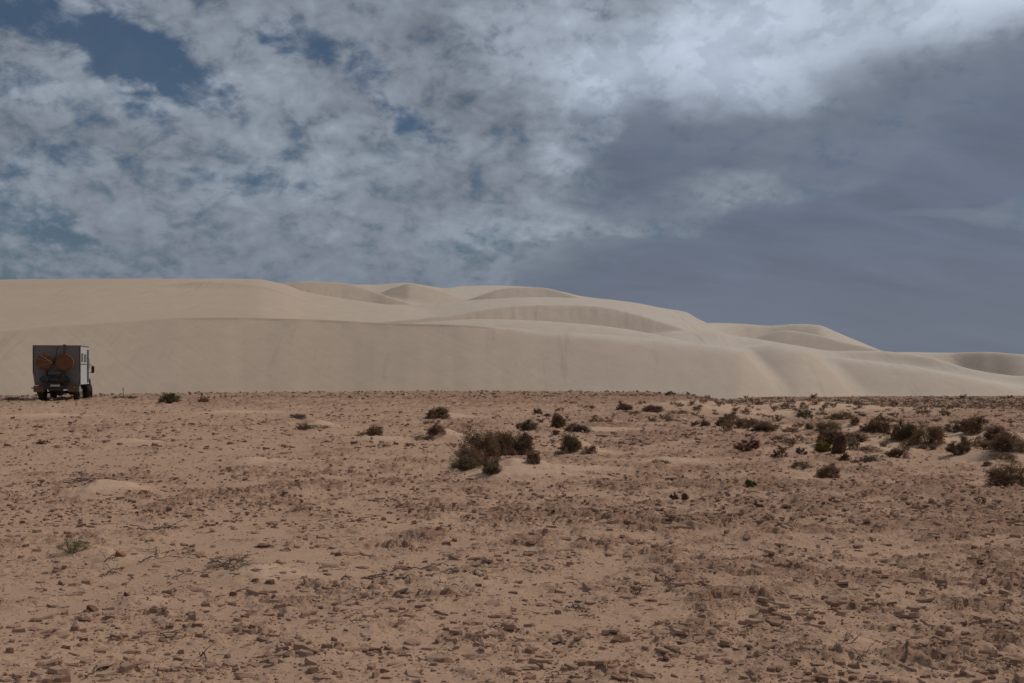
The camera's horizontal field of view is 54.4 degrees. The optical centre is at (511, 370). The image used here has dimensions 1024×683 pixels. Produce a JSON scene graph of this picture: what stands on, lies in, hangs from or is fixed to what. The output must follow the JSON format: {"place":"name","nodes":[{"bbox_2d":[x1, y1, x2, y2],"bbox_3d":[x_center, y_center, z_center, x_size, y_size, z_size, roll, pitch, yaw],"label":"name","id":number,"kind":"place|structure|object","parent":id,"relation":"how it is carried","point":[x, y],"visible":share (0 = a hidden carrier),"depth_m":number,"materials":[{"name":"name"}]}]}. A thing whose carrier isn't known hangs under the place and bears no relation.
{"place":"outdoors","nodes":[
{"label":"outdoors","id":0,"kind":"place"},
{"bbox_2d":[0,391,1023,682],"bbox_3d":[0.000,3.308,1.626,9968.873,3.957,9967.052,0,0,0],"label":"ground","id":1,"kind":"structure","parent":0,"point":[242,407],"depth_m":10.23,"materials":[{"name":"brown soil"}]},
{"bbox_2d":[31,344,93,399],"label":"camper truck","id":2,"kind":"object","parent":1,"relation":"on","point":[58,369],"visible":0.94,"depth_m":56.86,"materials":[{"name":"paint"}]},
{"bbox_2d":[54,537,91,552],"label":"desert shrub","id":3,"kind":"object","parent":1,"relation":"on","point":[77,544],"visible":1,"depth_m":9.07,"materials":[{"name":"green plant"}]},
{"bbox_2d":[59,473,99,483],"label":"dry branch","id":4,"kind":"object","parent":1,"relation":"on","point":[80,480],"visible":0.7,"depth_m":15.48,"materials":[{"name":"brown wood"}]},
{"bbox_2d":[86,605,98,611],"bbox_3d":[-3.056,1.747,7.274,0.115,0.034,0.049,27,32,16],"label":"stone","id":5,"kind":"object","parent":1,"relation":"on","point":[91,608],"visible":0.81,"depth_m":7.27,"materials":[{"name":"brown stone"}]},
{"bbox_2d":[105,563,122,573],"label":"dry branch","id":6,"kind":"object","parent":1,"relation":"on","point":[114,571],"visible":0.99,"depth_m":8.54,"materials":[{"name":"brown wood"}]},
{"bbox_2d":[115,551,126,556],"bbox_3d":[-3.491,1.655,8.912,0.146,0.052,0.064,27,32,16],"label":"stone","id":7,"kind":"object","parent":1,"relation":"on","point":[118,553],"visible":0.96,"depth_m":8.90,"materials":[{"name":"brown stone"}]},
{"bbox_2d":[123,650,140,654],"bbox_3d":[-2.372,1.759,6.174,0.141,0.020,0.074,-2,7,-4],"label":"rock slab","id":8,"kind":"object","parent":1,"relation":"on","point":[135,652],"visible":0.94,"depth_m":6.18,"materials":[{"name":"stone"}]},
{"bbox_2d":[123,519,185,529],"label":"dry branch","id":9,"kind":"object","parent":1,"relation":"on","point":[169,526],"visible":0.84,"depth_m":11.08,"materials":[{"name":"brown wood"}]},
{"bbox_2d":[138,545,190,561],"bbox_3d":[-3.202,1.675,9.178,0.521,0.137,0.876,0,0,0],"label":"dry branch","id":10,"kind":"object","parent":1,"relation":"on","point":[158,553],"visible":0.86,"depth_m":9.02,"materials":[{"name":"brown wood"}]},
{"bbox_2d":[157,392,181,403],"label":"desert shrub","id":11,"kind":"object","parent":1,"relation":"on","point":[167,398],"visible":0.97,"depth_m":53.37,"materials":[{"name":"green plant"}]},
{"bbox_2d":[156,628,183,638],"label":"dry branch","id":12,"kind":"object","parent":1,"relation":"on","point":[170,632],"visible":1,"depth_m":6.57,"materials":[{"name":"brown wood"}]},
{"bbox_2d":[196,396,210,401],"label":"desert shrub","id":13,"kind":"object","parent":1,"relation":"on","point":[203,399],"visible":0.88,"depth_m":54.41,"materials":[{"name":"brown plant"}]},
{"bbox_2d":[202,551,253,570],"bbox_3d":[-2.466,1.690,8.702,0.453,0.150,0.910,0,0,-13],"label":"dry branch","id":14,"kind":"object","parent":1,"relation":"on","point":[224,563],"visible":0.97,"depth_m":8.79,"materials":[{"name":"brown wood"}]},
{"bbox_2d":[254,543,273,547],"bbox_3d":[-2.438,1.748,9.767,0.219,0.085,0.146,-1,8,14],"label":"rock slab","id":15,"kind":"object","parent":1,"relation":"on","point":[263,545],"visible":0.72,"depth_m":9.75,"materials":[{"name":"stone"}]},
{"bbox_2d":[288,413,306,418],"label":"desert shrub","id":16,"kind":"object","parent":1,"relation":"on","point":[296,416],"visible":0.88,"depth_m":35.38,"materials":[{"name":"brown plant"}]},
{"bbox_2d":[294,422,312,430],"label":"desert shrub","id":17,"kind":"object","parent":1,"relation":"on","point":[302,425],"visible":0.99,"depth_m":27.96,"materials":[{"name":"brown plant"}]},
{"bbox_2d":[322,563,339,567],"bbox_3d":[-1.587,1.710,8.730,0.153,0.034,0.095,4,-2,-10],"label":"stone","id":18,"kind":"object","parent":1,"relation":"on","point":[330,565],"visible":1,"depth_m":8.71,"materials":[{"name":"brown stone"}]},
{"bbox_2d":[365,424,383,435],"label":"desert shrub","id":19,"kind":"object","parent":1,"relation":"on","point":[375,430],"visible":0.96,"depth_m":26.54,"materials":[{"name":"brown plant"}]},
{"bbox_2d":[341,562,453,580],"bbox_3d":[-0.914,1.715,8.415,1.091,0.103,0.546,0,0,-28],"label":"dry branch","id":20,"kind":"object","parent":1,"relation":"on","point":[372,577],"visible":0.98,"depth_m":8.26,"materials":[{"name":"brown wood"}]},
{"bbox_2d":[393,565,411,570],"bbox_3d":[-0.953,1.719,8.643,0.165,0.042,0.136,-1,1,16],"label":"stone","id":21,"kind":"object","parent":1,"relation":"on","point":[402,567],"visible":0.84,"depth_m":8.62,"materials":[{"name":"brown stone"}]},
{"bbox_2d":[415,435,435,439],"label":"desert shrub","id":22,"kind":"object","parent":1,"relation":"on","point":[428,437],"visible":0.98,"depth_m":24.45,"materials":[{"name":"brown plant"}]},
{"bbox_2d":[423,566,442,570],"bbox_3d":[-0.677,1.731,8.667,0.217,0.020,0.191,5,5,9],"label":"rock slab","id":23,"kind":"object","parent":1,"relation":"on","point":[434,568],"visible":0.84,"depth_m":8.65,"materials":[{"name":"stone"}]},
{"bbox_2d":[424,653,443,662],"bbox_3d":[-0.468,1.734,5.983,0.126,0.047,0.104,-4,7,-10],"label":"stone","id":24,"kind":"object","parent":1,"relation":"on","point":[434,657],"visible":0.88,"depth_m":5.95,"materials":[{"name":"brown stone"}]},
{"bbox_2d":[426,423,446,435],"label":"desert shrub","id":25,"kind":"object","parent":1,"relation":"on","point":[434,430],"visible":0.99,"depth_m":24.87,"materials":[{"name":"brown plant"}]},
{"bbox_2d":[425,405,450,418],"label":"desert shrub","id":26,"kind":"object","parent":1,"relation":"on","point":[440,412],"visible":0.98,"depth_m":35.00,"materials":[{"name":"brown plant"}]},
{"bbox_2d":[448,460,465,470],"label":"desert shrub","id":27,"kind":"object","parent":1,"relation":"on","point":[454,466],"visible":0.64,"depth_m":17.17,"materials":[{"name":"brown plant"}]},
{"bbox_2d":[457,454,481,470],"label":"desert shrub","id":28,"kind":"object","parent":1,"relation":"on","point":[467,464],"visible":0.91,"depth_m":17.05,"materials":[{"name":"green plant"}]},
{"bbox_2d":[449,442,490,465],"bbox_3d":[-0.722,1.514,18.021,0.731,0.518,0.679,0,0,24],"label":"desert shrub","id":29,"kind":"object","parent":1,"relation":"on","point":[474,453],"visible":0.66,"depth_m":17.93,"materials":[{"name":"brown plant"}]},
{"bbox_2d":[463,654,488,659],"bbox_3d":[-0.226,1.748,6.025,0.191,0.020,0.160,3,7,-2],"label":"rock slab","id":30,"kind":"object","parent":1,"relation":"on","point":[472,657],"visible":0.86,"depth_m":6.05,"materials":[{"name":"stone"}]},
{"bbox_2d":[456,423,503,461],"bbox_3d":[-0.612,1.390,19.089,0.885,0.808,0.643,0,0,18],"label":"desert shrub","id":31,"kind":"object","parent":1,"relation":"on","point":[487,443],"visible":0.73,"depth_m":18.98,"materials":[{"name":"brown plant"}]},
{"bbox_2d":[441,557,541,576],"bbox_3d":[-0.271,1.695,8.581,0.936,0.099,0.838,0,0,-33],"label":"dry branch","id":32,"kind":"object","parent":1,"relation":"on","point":[451,569],"visible":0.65,"depth_m":8.54,"materials":[{"name":"brown wood"}]},
{"bbox_2d":[481,457,502,473],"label":"desert shrub","id":33,"kind":"object","parent":1,"relation":"on","point":[492,467],"visible":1,"depth_m":15.66,"materials":[{"name":"green plant"}]},
{"bbox_2d":[1,495,993,680],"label":"twig litter","id":34,"kind":"object","parent":1,"relation":"on","point":[331,599],"visible":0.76,"depth_m":7.33,"materials":[{"name":"brown wood"}]},
{"bbox_2d":[482,426,515,455],"bbox_3d":[-0.267,1.448,20.132,0.640,0.651,0.699,0,0,41],"label":"desert shrub","id":35,"kind":"object","parent":1,"relation":"on","point":[506,441],"visible":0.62,"depth_m":20.05,"materials":[{"name":"brown plant"}]},
{"bbox_2d":[0,390,1023,682],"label":"stone chips","id":36,"kind":"object","parent":1,"relation":"on","point":[540,660],"visible":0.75,"depth_m":7.94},
{"bbox_2d":[506,427,534,455],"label":"desert shrub","id":37,"kind":"object","parent":1,"relation":"on","point":[524,443],"visible":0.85,"depth_m":20.23,"materials":[{"name":"green plant"}]},
{"bbox_2d":[519,419,537,430],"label":"desert shrub","id":38,"kind":"object","parent":1,"relation":"on","point":[528,425],"visible":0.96,"depth_m":28.38,"materials":[{"name":"green plant"}]},
{"bbox_2d":[524,450,540,463],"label":"desert shrub","id":39,"kind":"object","parent":1,"relation":"on","point":[531,456],"visible":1,"depth_m":16.96,"materials":[{"name":"brown plant"}]},
{"bbox_2d":[531,407,542,414],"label":"desert shrub","id":40,"kind":"object","parent":1,"relation":"on","point":[538,411],"visible":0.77,"depth_m":38.38,"materials":[{"name":"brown plant"}]},
{"bbox_2d":[550,409,566,427],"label":"desert shrub","id":41,"kind":"object","parent":1,"relation":"on","point":[558,421],"visible":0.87,"depth_m":29.59,"materials":[{"name":"brown plant"}]},
{"bbox_2d":[558,431,581,452],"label":"desert shrub","id":42,"kind":"object","parent":1,"relation":"on","point":[569,441],"visible":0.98,"depth_m":20.57,"materials":[{"name":"green plant"}]},
{"bbox_2d":[563,422,577,430],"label":"desert shrub","id":43,"kind":"object","parent":1,"relation":"on","point":[568,428],"visible":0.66,"depth_m":27.07,"materials":[{"name":"brown plant"}]},
{"bbox_2d":[565,602,594,616],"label":"dry branch","id":44,"kind":"object","parent":1,"relation":"on","point":[579,607],"visible":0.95,"depth_m":7.30,"materials":[{"name":"brown wood"}]},
{"bbox_2d":[572,423,591,432],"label":"desert shrub","id":45,"kind":"object","parent":1,"relation":"on","point":[578,428],"visible":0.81,"depth_m":26.78,"materials":[{"name":"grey plant"}]},
{"bbox_2d":[580,444,597,453],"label":"desert shrub","id":46,"kind":"object","parent":1,"relation":"on","point":[589,450],"visible":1,"depth_m":20.17,"materials":[{"name":"brown plant"}]},
{"bbox_2d":[587,416,603,421],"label":"desert shrub","id":47,"kind":"object","parent":1,"relation":"on","point":[595,418],"visible":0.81,"depth_m":32.44,"materials":[{"name":"brown plant"}]},
{"bbox_2d":[616,401,633,410],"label":"desert shrub","id":48,"kind":"object","parent":1,"relation":"on","point":[624,405],"visible":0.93,"depth_m":42.13,"materials":[{"name":"brown plant"}]},
{"bbox_2d":[642,404,665,412],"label":"desert shrub","id":49,"kind":"object","parent":1,"relation":"on","point":[657,408],"visible":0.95,"depth_m":40.06,"materials":[{"name":"brown plant"}]},
{"bbox_2d":[669,653,679,657],"bbox_3d":[0.989,1.742,6.054,0.079,0.044,0.049,6,6,-20],"label":"stone","id":50,"kind":"object","parent":1,"relation":"on","point":[675,655],"visible":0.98,"depth_m":6.04,"materials":[{"name":"brown stone"}]},
{"bbox_2d":[680,493,688,499],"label":"desert shrub","id":51,"kind":"object","parent":1,"relation":"on","point":[685,496],"visible":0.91,"depth_m":13.35,"materials":[{"name":"brown plant"}]},
{"bbox_2d":[382,392,1023,408],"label":"scrub","id":52,"kind":"object","parent":1,"relation":"on","point":[904,403],"visible":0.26,"depth_m":79.52,"materials":[{"name":"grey plant"}]},
{"bbox_2d":[714,415,733,425],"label":"desert shrub","id":53,"kind":"object","parent":1,"relation":"on","point":[722,419],"visible":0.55,"depth_m":30.67,"materials":[{"name":"brown plant"}]},
{"bbox_2d":[715,420,732,430],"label":"desert shrub","id":54,"kind":"object","parent":1,"relation":"on","point":[728,425],"visible":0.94,"depth_m":28.87,"materials":[{"name":"brown plant"}]},
{"bbox_2d":[723,410,739,419],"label":"desert shrub","id":55,"kind":"object","parent":1,"relation":"on","point":[732,414],"visible":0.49,"depth_m":37.43,"materials":[{"name":"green plant"}]},
{"bbox_2d":[732,438,759,451],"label":"desert shrub","id":56,"kind":"object","parent":1,"relation":"on","point":[747,446],"visible":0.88,"depth_m":20.64,"materials":[{"name":"brown plant"}]},
{"bbox_2d":[730,416,761,428],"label":"desert shrub","id":57,"kind":"object","parent":1,"relation":"on","point":[745,423],"visible":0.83,"depth_m":29.67,"materials":[{"name":"brown plant"}]},
{"bbox_2d":[745,478,757,486],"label":"desert shrub","id":58,"kind":"object","parent":1,"relation":"on","point":[748,483],"visible":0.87,"depth_m":14.48,"materials":[{"name":"green plant"}]},
{"bbox_2d":[750,419,777,432],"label":"desert shrub","id":59,"kind":"object","parent":1,"relation":"on","point":[763,426],"visible":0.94,"depth_m":28.65,"materials":[{"name":"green plant"}]},
{"bbox_2d":[770,445,788,457],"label":"desert shrub","id":60,"kind":"object","parent":1,"relation":"on","point":[782,450],"visible":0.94,"depth_m":19.67,"materials":[{"name":"brown plant"}]},
{"bbox_2d":[781,436,797,446],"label":"desert shrub","id":61,"kind":"object","parent":1,"relation":"on","point":[792,442],"visible":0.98,"depth_m":21.33,"materials":[{"name":"brown plant"}]},
{"bbox_2d":[779,426,800,431],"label":"desert shrub","id":62,"kind":"object","parent":1,"relation":"on","point":[789,429],"visible":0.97,"depth_m":28.46,"materials":[{"name":"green plant"}]},
{"bbox_2d":[795,447,807,454],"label":"desert shrub","id":63,"kind":"object","parent":1,"relation":"on","point":[798,450],"visible":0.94,"depth_m":20.20,"materials":[{"name":"grey plant"}]},
{"bbox_2d":[787,459,818,469],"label":"desert shrub","id":64,"kind":"object","parent":1,"relation":"on","point":[801,464],"visible":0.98,"depth_m":17.55,"materials":[{"name":"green plant"}]},
{"bbox_2d":[794,406,814,417],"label":"desert shrub","id":65,"kind":"object","parent":1,"relation":"on","point":[804,413],"visible":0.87,"depth_m":39.86,"materials":[{"name":"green plant"}]},
{"bbox_2d":[804,421,814,429],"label":"desert shrub","id":66,"kind":"object","parent":1,"relation":"on","point":[808,426],"visible":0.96,"depth_m":29.12,"materials":[{"name":"brown plant"}]},
{"bbox_2d":[813,439,831,452],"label":"desert shrub","id":67,"kind":"object","parent":1,"relation":"on","point":[822,446],"visible":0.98,"depth_m":20.44,"materials":[{"name":"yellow plant"}]},
{"bbox_2d":[814,427,839,444],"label":"desert shrub","id":68,"kind":"object","parent":1,"relation":"on","point":[828,436],"visible":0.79,"depth_m":21.14,"materials":[{"name":"brown plant"}]},
{"bbox_2d":[816,462,839,478],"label":"desert shrub","id":69,"kind":"object","parent":1,"relation":"on","point":[831,471],"visible":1,"depth_m":15.61,"materials":[{"name":"brown plant"}]},
{"bbox_2d":[812,419,843,430],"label":"desert shrub","id":70,"kind":"object","parent":1,"relation":"on","point":[822,424],"visible":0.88,"depth_m":28.11,"materials":[{"name":"brown plant"}]},
{"bbox_2d":[831,428,846,453],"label":"desert shrub","id":71,"kind":"object","parent":1,"relation":"on","point":[839,443],"visible":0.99,"depth_m":20.08,"materials":[{"name":"brown plant"}]},
{"bbox_2d":[822,409,857,419],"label":"desert shrub","id":72,"kind":"object","parent":1,"relation":"on","point":[836,416],"visible":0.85,"depth_m":38.80,"materials":[{"name":"brown plant"}]},
{"bbox_2d":[836,452,852,461],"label":"desert shrub","id":73,"kind":"object","parent":1,"relation":"on","point":[844,457],"visible":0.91,"depth_m":18.52,"materials":[{"name":"brown plant"}]},
{"bbox_2d":[846,435,858,443],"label":"desert shrub","id":74,"kind":"object","parent":1,"relation":"on","point":[848,439],"visible":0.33,"depth_m":21.05,"materials":[{"name":"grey plant"}]},
{"bbox_2d":[850,417,859,424],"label":"desert shrub","id":75,"kind":"object","parent":1,"relation":"on","point":[855,421],"visible":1,"depth_m":28.42,"materials":[{"name":"brown plant"}]},
{"bbox_2d":[847,440,863,450],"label":"desert shrub","id":76,"kind":"object","parent":1,"relation":"on","point":[854,444],"visible":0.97,"depth_m":20.48,"materials":[{"name":"brown plant"}]},
{"bbox_2d":[843,430,871,441],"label":"desert shrub","id":77,"kind":"object","parent":1,"relation":"on","point":[862,438],"visible":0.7,"depth_m":22.40,"materials":[{"name":"brown plant"}]},
{"bbox_2d":[846,643,873,665],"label":"dry branch","id":78,"kind":"object","parent":1,"relation":"on","point":[859,653],"visible":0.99,"depth_m":6.01,"materials":[{"name":"brown wood"}]},
{"bbox_2d":[858,423,871,432],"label":"desert shrub","id":79,"kind":"object","parent":1,"relation":"on","point":[862,427],"visible":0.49,"depth_m":27.34,"materials":[{"name":"brown plant"}]},
{"bbox_2d":[857,454,884,462],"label":"desert shrub","id":80,"kind":"object","parent":1,"relation":"on","point":[867,458],"visible":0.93,"depth_m":18.52,"materials":[{"name":"brown plant"}]},
{"bbox_2d":[858,445,883,451],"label":"desert shrub","id":81,"kind":"object","parent":1,"relation":"on","point":[869,448],"visible":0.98,"depth_m":20.43,"materials":[{"name":"brown plant"}]},
{"bbox_2d":[864,417,891,433],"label":"desert shrub","id":82,"kind":"object","parent":1,"relation":"on","point":[878,426],"visible":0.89,"depth_m":26.66,"materials":[{"name":"brown plant"}]},
{"bbox_2d":[883,425,903,440],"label":"desert shrub","id":83,"kind":"object","parent":1,"relation":"on","point":[895,433],"visible":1,"depth_m":22.04,"materials":[{"name":"brown plant"}]},
{"bbox_2d":[881,443,910,458],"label":"desert shrub","id":84,"kind":"object","parent":1,"relation":"on","point":[896,452],"visible":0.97,"depth_m":19.36,"materials":[{"name":"brown plant"}]},
{"bbox_2d":[890,418,917,439],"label":"desert shrub","id":85,"kind":"object","parent":1,"relation":"on","point":[906,431],"visible":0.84,"depth_m":22.04,"materials":[{"name":"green plant"}]},
{"bbox_2d":[899,438,920,445],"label":"desert shrub","id":86,"kind":"object","parent":1,"relation":"on","point":[904,442],"visible":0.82,"depth_m":21.47,"materials":[{"name":"brown plant"}]},
{"bbox_2d":[915,407,929,413],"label":"desert shrub","id":87,"kind":"object","parent":1,"relation":"on","point":[920,411],"visible":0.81,"depth_m":46.35,"materials":[{"name":"grey plant"}]},
{"bbox_2d":[907,419,947,444],"bbox_3d":[9.018,1.313,21.488,0.852,0.577,0.879,0,0,27],"label":"desert shrub","id":88,"kind":"object","parent":1,"relation":"on","point":[935,434],"visible":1,"depth_m":21.38,"materials":[{"name":"brown plant"}]},
{"bbox_2d":[927,444,942,449],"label":"desert shrub","id":89,"kind":"object","parent":1,"relation":"on","point":[933,447],"visible":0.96,"depth_m":20.86,"materials":[{"name":"brown plant"}]},
{"bbox_2d":[937,408,950,415],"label":"desert shrub","id":90,"kind":"object","parent":1,"relation":"on","point":[945,412],"visible":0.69,"depth_m":43.70,"materials":[{"name":"brown plant"}]},
{"bbox_2d":[944,422,961,432],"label":"desert shrub","id":91,"kind":"object","parent":1,"relation":"on","point":[954,429],"visible":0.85,"depth_m":24.58,"materials":[{"name":"brown plant"}]},
{"bbox_2d":[945,435,972,454],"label":"desert shrub","id":92,"kind":"object","parent":1,"relation":"on","point":[962,447],"visible":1,"depth_m":18.79,"materials":[{"name":"brown plant"}]},
{"bbox_2d":[957,413,989,432],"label":"desert shrub","id":93,"kind":"object","parent":1,"relation":"on","point":[972,424],"visible":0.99,"depth_m":23.66,"materials":[{"name":"brown plant"}]},
{"bbox_2d":[968,435,983,447],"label":"desert shrub","id":94,"kind":"object","parent":1,"relation":"on","point":[973,442],"visible":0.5,"depth_m":21.46,"materials":[{"name":"brown plant"}]},
{"bbox_2d":[974,439,991,449],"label":"desert shrub","id":95,"kind":"object","parent":1,"relation":"on","point":[984,445],"visible":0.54,"depth_m":18.81,"materials":[{"name":"brown plant"}]},
{"bbox_2d":[982,423,1010,440],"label":"desert shrub","id":96,"kind":"object","parent":1,"relation":"on","point":[991,430],"visible":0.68,"depth_m":22.41,"materials":[{"name":"brown plant"}]},
{"bbox_2d":[984,451,1015,459],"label":"desert shrub","id":97,"kind":"object","parent":1,"relation":"on","point":[997,455],"visible":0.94,"depth_m":17.98,"materials":[{"name":"brown plant"}]},
{"bbox_2d":[980,454,1023,486],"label":"desert shrub","id":98,"kind":"object","parent":1,"relation":"on","point":[1004,477],"visible":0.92,"depth_m":14.62,"materials":[{"name":"brown plant"}]},
{"bbox_2d":[986,431,1023,451],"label":"desert shrub","id":99,"kind":"object","parent":1,"relation":"on","point":[1005,439],"visible":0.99,"depth_m":18.25,"materials":[{"name":"brown plant"}]},
{"bbox_2d":[998,444,1015,452],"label":"desert shrub","id":100,"kind":"object","parent":1,"relation":"on","point":[1010,447],"visible":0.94,"depth_m":18.24,"materials":[{"name":"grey plant"}]},
{"bbox_2d":[0,278,1023,399],"bbox_3d":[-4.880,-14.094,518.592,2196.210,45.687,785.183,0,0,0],"label":"dunes","id":101,"kind":"structure","parent":0,"point":[156,335],"depth_m":166.87,"materials":[{"name":"beige sand"}]},
{"bbox_2d":[0,0,1023,353],"label":"sky","id":102,"kind":"structure","parent":0,"point":[854,169],"materials":[{"name":"grey"}]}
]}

